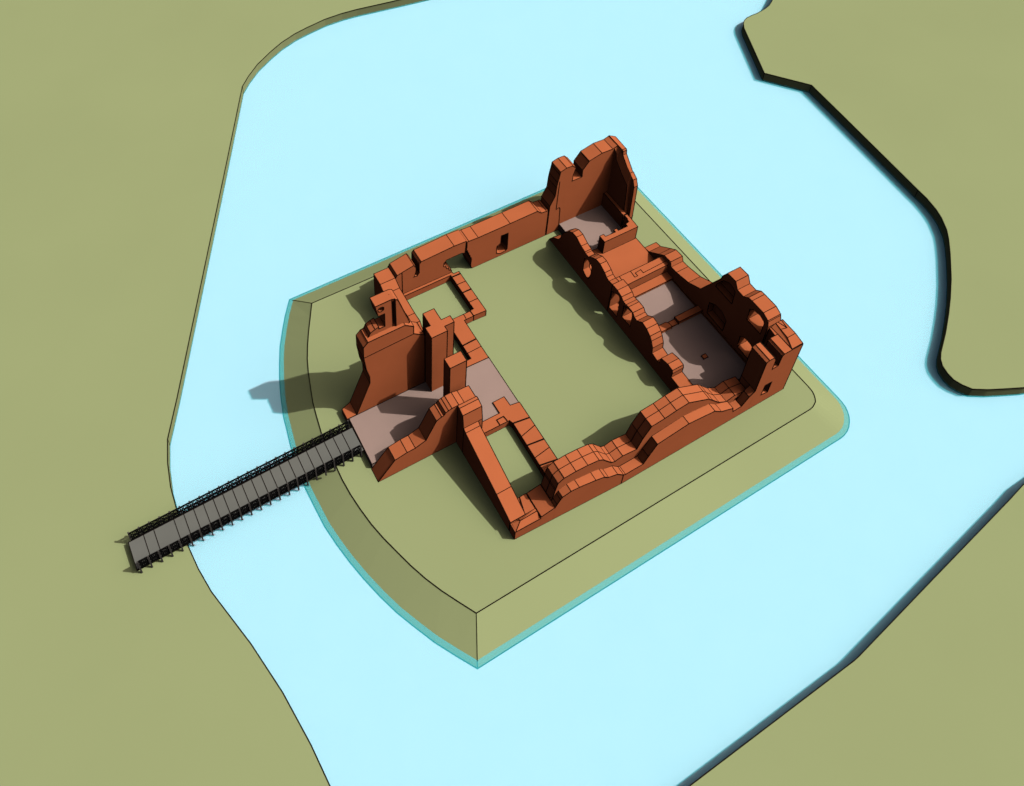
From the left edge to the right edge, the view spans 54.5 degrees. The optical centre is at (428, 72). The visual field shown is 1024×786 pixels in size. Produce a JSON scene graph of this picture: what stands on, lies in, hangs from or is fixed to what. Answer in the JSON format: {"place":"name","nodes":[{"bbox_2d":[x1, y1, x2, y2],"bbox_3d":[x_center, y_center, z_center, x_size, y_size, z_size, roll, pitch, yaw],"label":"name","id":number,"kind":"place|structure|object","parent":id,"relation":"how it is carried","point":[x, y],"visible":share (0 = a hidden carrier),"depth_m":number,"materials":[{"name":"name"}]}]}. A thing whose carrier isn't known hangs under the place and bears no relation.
{"place":"outdoors","nodes":[
{"label":"outdoors","id":0,"kind":"place"},
{"bbox_2d":[0,0,428,785],"bbox_3d":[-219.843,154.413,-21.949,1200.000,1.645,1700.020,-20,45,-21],"label":"river bank","id":1,"kind":"structure","parent":0,"point":[118,122],"depth_m":111.44,"materials":[{"name":"green plant"}]},
{"bbox_2d":[127,420,363,573],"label":"footbridge","id":2,"kind":"object","parent":1,"relation":"on","point":[200,519],"visible":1,"depth_m":100.42,"materials":[{"name":"wood"}]},
{"bbox_2d":[349,356,518,466],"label":"paved floor","id":3,"kind":"structure","parent":0,"point":[380,428],"depth_m":107.86,"materials":[{"name":"stone"}]},
{"bbox_2d":[422,308,454,391],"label":"gate pier","id":4,"kind":"structure","parent":3,"relation":"on","point":[438,331],"depth_m":104.97,"materials":[{"name":"brick"}]},
{"bbox_2d":[443,351,466,395],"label":"gate pier","id":5,"kind":"structure","parent":3,"relation":"on","point":[455,372],"depth_m":102.06,"materials":[{"name":"brick"}]},
{"bbox_2d":[279,188,849,668],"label":"mound","id":6,"kind":"object","parent":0,"point":[431,548],"visible":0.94,"depth_m":105.06,"materials":[{"name":"green plant"}]},
{"bbox_2d":[342,289,424,420],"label":"gate tower","id":7,"kind":"structure","parent":6,"relation":"on","point":[390,342],"depth_m":103.96,"materials":[{"name":"brick"}]},
{"bbox_2d":[373,267,422,330],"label":"curtain wall","id":8,"kind":"structure","parent":6,"relation":"on","point":[384,279],"depth_m":115.70,"materials":[{"name":"brick"}]},
{"bbox_2d":[371,385,474,481],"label":"gate wall","id":9,"kind":"structure","parent":6,"relation":"on","point":[434,432],"depth_m":102.47,"materials":[{"name":"brick"}]},
{"bbox_2d":[403,271,486,320],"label":"foundation wall","id":10,"kind":"structure","parent":6,"relation":"on","point":[478,310],"depth_m":119.57,"materials":[{"name":"brick"}]},
{"bbox_2d":[388,199,548,292],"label":"curtain wall","id":11,"kind":"structure","parent":6,"relation":"on","point":[499,234],"depth_m":120.72,"materials":[{"name":"brick"}]},
{"bbox_2d":[453,311,488,367],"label":"foundation wall","id":12,"kind":"structure","parent":6,"relation":"on","point":[467,341],"depth_m":114.27,"materials":[{"name":"brick"}]},
{"bbox_2d":[456,396,541,539],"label":"curtain wall","id":13,"kind":"structure","parent":6,"relation":"on","point":[520,516],"depth_m":100.35,"materials":[{"name":"brick"}]},
{"bbox_2d":[482,396,557,475],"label":"foundation wall","id":14,"kind":"structure","parent":6,"relation":"on","point":[517,418],"depth_m":106.19,"materials":[{"name":"brick"}]},
{"bbox_2d":[549,228,692,390],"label":"hall wall","id":15,"kind":"structure","parent":6,"relation":"on","point":[623,306],"depth_m":115.07,"materials":[{"name":"brick"}]},
{"bbox_2d":[590,238,654,276],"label":"terrace","id":16,"kind":"structure","parent":6,"relation":"on","point":[628,256],"depth_m":122.95,"materials":[{"name":"brick"}]},
{"bbox_2d":[526,376,745,525],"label":"curtain wall","id":17,"kind":"structure","parent":6,"relation":"on","point":[669,423],"depth_m":101.36,"materials":[{"name":"brick"}]},
{"bbox_2d":[645,242,780,363],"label":"hall wall","id":18,"kind":"structure","parent":6,"relation":"on","point":[740,313],"depth_m":112.03,"materials":[{"name":"brick"}]},
{"bbox_2d":[541,135,637,234],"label":"corner tower","id":19,"kind":"structure","parent":0,"point":[595,174],"depth_m":123.76,"materials":[{"name":"brick"}]},
{"bbox_2d":[558,205,621,249],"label":"paved floor","id":20,"kind":"structure","parent":0,"point":[593,225],"depth_m":126.90,"materials":[{"name":"stone"}]},
{"bbox_2d":[597,214,637,253],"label":"wall","id":21,"kind":"structure","parent":20,"relation":"on","point":[627,232],"depth_m":123.32,"materials":[{"name":"brick"}]},
{"bbox_2d":[170,0,1023,785],"bbox_3d":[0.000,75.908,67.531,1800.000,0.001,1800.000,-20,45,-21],"label":"water","id":22,"kind":"structure","parent":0,"point":[372,138],"depth_m":112.94,"materials":[{"name":"blue liquid"}]},
{"bbox_2d":[636,280,744,387],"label":"paved floor","id":23,"kind":"structure","parent":0,"point":[688,343],"depth_m":113.96,"materials":[{"name":"stone"}]},
{"bbox_2d":[616,256,672,296],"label":"cross wall","id":24,"kind":"structure","parent":23,"relation":"on","point":[647,277],"depth_m":119.48,"materials":[{"name":"brick"}]},
{"bbox_2d":[659,305,702,332],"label":"cross wall","id":25,"kind":"structure","parent":23,"relation":"on","point":[683,317],"depth_m":115.78,"materials":[{"name":"brick"}]},
{"bbox_2d":[736,319,803,414],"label":"corner tower","id":26,"kind":"structure","parent":0,"point":[770,363],"depth_m":105.64,"materials":[{"name":"brick"}]},
{"bbox_2d":[689,484,1023,785],"bbox_3d":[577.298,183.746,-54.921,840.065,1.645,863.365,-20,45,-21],"label":"river bank","id":27,"kind":"structure","parent":0,"point":[925,687],"depth_m":87.65,"materials":[{"name":"green plant"}]},
{"bbox_2d":[741,0,1023,396],"bbox_3d":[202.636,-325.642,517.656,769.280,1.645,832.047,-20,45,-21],"label":"river bank","id":28,"kind":"structure","parent":0,"point":[921,102],"depth_m":143.80,"materials":[{"name":"green plant"}]}
]}

